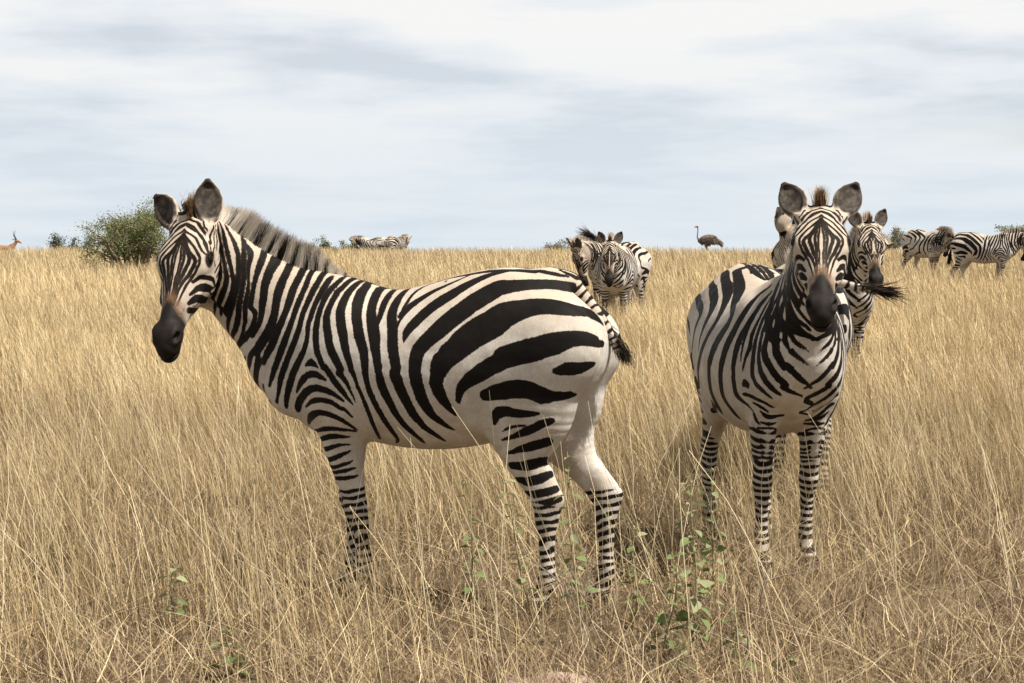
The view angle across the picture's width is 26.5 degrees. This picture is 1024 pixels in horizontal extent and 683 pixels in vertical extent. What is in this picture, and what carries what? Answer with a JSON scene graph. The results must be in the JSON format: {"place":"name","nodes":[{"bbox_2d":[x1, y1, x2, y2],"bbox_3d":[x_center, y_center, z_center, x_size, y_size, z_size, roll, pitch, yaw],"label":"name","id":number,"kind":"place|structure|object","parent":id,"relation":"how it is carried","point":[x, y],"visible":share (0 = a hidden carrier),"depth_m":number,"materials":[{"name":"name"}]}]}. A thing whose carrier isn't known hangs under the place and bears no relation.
{"place":"outdoors","nodes":[
{"label":"outdoors","id":0,"kind":"place"},
{"bbox_2d":[0,262,1023,682],"bbox_3d":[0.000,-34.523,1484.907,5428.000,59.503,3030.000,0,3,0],"label":"ground","id":1,"kind":"structure","parent":0,"point":[938,598],"depth_m":9.22,"materials":[{"name":"beige plant"}]},
{"bbox_2d":[0,231,21,251],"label":"gazelle","id":2,"kind":"object","parent":1,"relation":"on","point":[13,245],"visible":0.61,"depth_m":101.78,"materials":[{"name":"orange"}]},
{"bbox_2d":[46,230,94,251],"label":"distant tree","id":3,"kind":"object","parent":1,"relation":"on","point":[55,243],"visible":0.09,"depth_m":214.41,"materials":[{"name":"green plant"}]},
{"bbox_2d":[69,196,181,277],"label":"thorn bush","id":4,"kind":"object","parent":1,"relation":"on","point":[136,237],"visible":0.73,"depth_m":59.35,"materials":[{"name":"green plant"}]},
{"bbox_2d":[157,564,187,641],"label":"leafy weed","id":5,"kind":"object","parent":1,"relation":"on","point":[182,602],"visible":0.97,"depth_m":7.91,"materials":[{"name":"green plant"}]},
{"bbox_2d":[198,626,255,679],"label":"leafy weed","id":6,"kind":"object","parent":1,"relation":"on","point":[219,645],"visible":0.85,"depth_m":7.39,"materials":[{"name":"green plant"}]},
{"bbox_2d":[306,235,362,252],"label":"green bush","id":7,"kind":"object","parent":1,"relation":"on","point":[327,244],"visible":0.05,"depth_m":149.19,"materials":[{"name":"green plant"}]},
{"bbox_2d":[349,235,385,252],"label":"zebra","id":8,"kind":"object","parent":1,"relation":"on","point":[363,242],"visible":0.62,"depth_m":111.73,"materials":[{"name":"white"}]},
{"bbox_2d":[152,178,634,615],"bbox_3d":[-0.520,0.219,9.035,2.128,1.804,0.651,1,3,14],"label":"zebra","id":9,"kind":"object","parent":1,"relation":"on","point":[346,368],"visible":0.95,"depth_m":8.83,"materials":[{"name":"multicoloured"}]},
{"bbox_2d":[384,234,411,252],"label":"zebra","id":10,"kind":"object","parent":1,"relation":"on","point":[400,242],"visible":0.81,"depth_m":108.63,"materials":[{"name":"white"}]},
{"bbox_2d":[455,477,486,653],"bbox_3d":[-0.158,0.824,7.955,0.111,0.661,0.105,-1,3,-22],"label":"leafy weed","id":11,"kind":"object","parent":1,"relation":"on","point":[467,590],"visible":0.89,"depth_m":7.95,"materials":[{"name":"green plant"}]},
{"bbox_2d":[0,273,1023,441],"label":"grass","id":12,"kind":"structure","parent":1,"relation":"on","point":[91,322],"depth_m":21.59,"materials":[{"name":"beige plant"}]},
{"bbox_2d":[497,463,538,647],"bbox_3d":[0.023,0.797,8.021,0.159,0.701,0.107,0,3,0],"label":"leafy weed","id":13,"kind":"object","parent":1,"relation":"on","point":[520,580],"visible":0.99,"depth_m":8.02,"materials":[{"name":"green plant"}]},
{"bbox_2d":[501,671,594,682],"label":"rock","id":14,"kind":"object","parent":1,"relation":"on","point":[549,674],"visible":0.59,"depth_m":7.15,"materials":[{"name":"beige stone"}]},
{"bbox_2d":[513,545,599,669],"bbox_3d":[0.163,0.950,7.572,0.324,0.496,0.066,0,3,0],"label":"dry twig","id":15,"kind":"object","parent":1,"relation":"on","point":[575,605],"visible":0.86,"depth_m":7.57,"materials":[{"name":"brown wood"}]},
{"bbox_2d":[543,237,571,252],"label":"pale bush","id":16,"kind":"object","parent":1,"relation":"on","point":[556,245],"visible":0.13,"depth_m":189.09,"materials":[{"name":"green plant"}]},
{"bbox_2d":[554,451,599,647],"bbox_3d":[0.228,0.778,8.047,0.159,0.740,0.127,1,3,26],"label":"leafy weed","id":17,"kind":"object","parent":1,"relation":"on","point":[575,539],"visible":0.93,"depth_m":8.05,"materials":[{"name":"green plant"}]},
{"bbox_2d":[581,551,622,663],"bbox_3d":[0.329,0.965,7.804,0.198,0.442,0.032,-2,3,-38],"label":"dry twig","id":18,"kind":"object","parent":1,"relation":"on","point":[586,581],"visible":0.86,"depth_m":7.76,"materials":[{"name":"brown wood"}]},
{"bbox_2d":[576,225,637,315],"bbox_3d":[1.477,-0.841,30.774,0.847,1.767,2.421,0,3,-8],"label":"zebra","id":19,"kind":"object","parent":1,"relation":"on","point":[616,270],"visible":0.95,"depth_m":30.29,"materials":[{"name":"multicoloured"}]},
{"bbox_2d":[566,233,651,309],"bbox_3d":[1.583,-0.931,34.277,0.624,1.575,2.224,2,3,32],"label":"zebra","id":20,"kind":"object","parent":1,"relation":"on","point":[586,253],"visible":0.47,"depth_m":33.77,"materials":[{"name":"multicoloured"}]},
{"bbox_2d":[617,525,653,631],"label":"leafy weed","id":21,"kind":"object","parent":1,"relation":"on","point":[632,569],"visible":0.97,"depth_m":8.39,"materials":[{"name":"green plant"}]},
{"bbox_2d":[646,551,686,664],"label":"leafy weed","id":22,"kind":"object","parent":1,"relation":"on","point":[660,616],"visible":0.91,"depth_m":7.67,"materials":[{"name":"green plant"}]},
{"bbox_2d":[662,637,696,679],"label":"leafy weed","id":23,"kind":"object","parent":1,"relation":"on","point":[685,647],"visible":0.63,"depth_m":7.47,"materials":[{"name":"green plant"}]},
{"bbox_2d":[669,473,710,662],"bbox_3d":[0.639,0.819,7.782,0.161,0.700,0.176,0,3,0],"label":"leafy weed","id":24,"kind":"object","parent":1,"relation":"on","point":[682,615],"visible":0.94,"depth_m":7.78,"materials":[{"name":"green plant"}]},
{"bbox_2d":[690,466,728,632],"bbox_3d":[0.757,0.805,8.272,0.134,0.661,0.154,1,3,19],"label":"leafy weed","id":25,"kind":"object","parent":1,"relation":"on","point":[721,548],"visible":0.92,"depth_m":8.27,"materials":[{"name":"green plant"}]},
{"bbox_2d":[695,226,723,250],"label":"ostrich","id":26,"kind":"object","parent":1,"relation":"on","point":[707,240],"visible":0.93,"depth_m":112.70},
{"bbox_2d":[720,606,759,679],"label":"leafy weed","id":27,"kind":"object","parent":1,"relation":"on","point":[732,634],"visible":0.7,"depth_m":7.50,"materials":[{"name":"green plant"}]},
{"bbox_2d":[686,181,861,575],"bbox_3d":[1.233,0.176,10.099,0.661,1.797,2.322,0,3,-7],"label":"zebra","id":28,"kind":"object","parent":1,"relation":"on","point":[767,348],"visible":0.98,"depth_m":9.73,"materials":[{"name":"multicoloured"}]},
{"bbox_2d":[741,534,818,680],"bbox_3d":[0.913,0.926,7.448,0.291,0.542,0.023,-1,3,-18],"label":"dry twig","id":29,"kind":"object","parent":1,"relation":"on","point":[751,622],"visible":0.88,"depth_m":7.42,"materials":[{"name":"brown wood"}]},
{"bbox_2d":[770,654,798,677],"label":"leafy weed","id":30,"kind":"object","parent":1,"relation":"on","point":[791,659],"visible":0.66,"depth_m":7.42,"materials":[{"name":"green plant"}]},
{"bbox_2d":[771,207,909,501],"bbox_3d":[1.718,0.050,13.243,0.813,1.766,2.299,0,3,-7],"label":"zebra","id":31,"kind":"object","parent":1,"relation":"on","point":[784,227],"visible":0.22,"depth_m":12.49,"materials":[{"name":"multicoloured"}]},
{"bbox_2d":[843,209,887,370],"bbox_3d":[3.015,-0.317,19.958,0.624,1.780,2.251,0,3,-4],"label":"zebra","id":32,"kind":"object","parent":1,"relation":"on","point":[865,255],"visible":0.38,"depth_m":19.18,"materials":[{"name":"multicoloured"}]},
{"bbox_2d":[881,233,894,251],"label":"zebra","id":33,"kind":"object","parent":1,"relation":"on","point":[887,241],"visible":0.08,"depth_m":46.59,"materials":[{"name":"white"}]},
{"bbox_2d":[888,225,907,250],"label":"grey bush","id":34,"kind":"object","parent":1,"relation":"on","point":[895,238],"visible":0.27,"depth_m":149.75,"materials":[{"name":"green plant"}]},
{"bbox_2d":[901,225,955,279],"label":"zebra","id":35,"kind":"object","parent":1,"relation":"on","point":[932,246],"visible":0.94,"depth_m":56.48,"materials":[{"name":"multicoloured"}]},
{"bbox_2d":[946,227,1023,286],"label":"zebra","id":36,"kind":"object","parent":1,"relation":"on","point":[999,250],"visible":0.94,"depth_m":51.19,"materials":[{"name":"multicoloured"}]},
{"bbox_2d":[994,224,1023,256],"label":"olive bush","id":37,"kind":"object","parent":1,"relation":"on","point":[1005,229],"visible":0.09,"depth_m":85.06,"materials":[{"name":"green plant"}]},
{"bbox_2d":[0,244,1023,306],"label":"grass","id":38,"kind":"structure","parent":0,"point":[28,264],"depth_m":57.61,"materials":[{"name":"beige plant"}]},
{"bbox_2d":[0,0,1023,255],"label":"sky","id":39,"kind":"structure","parent":0,"point":[520,124],"materials":[{"name":"white"}]}
]}

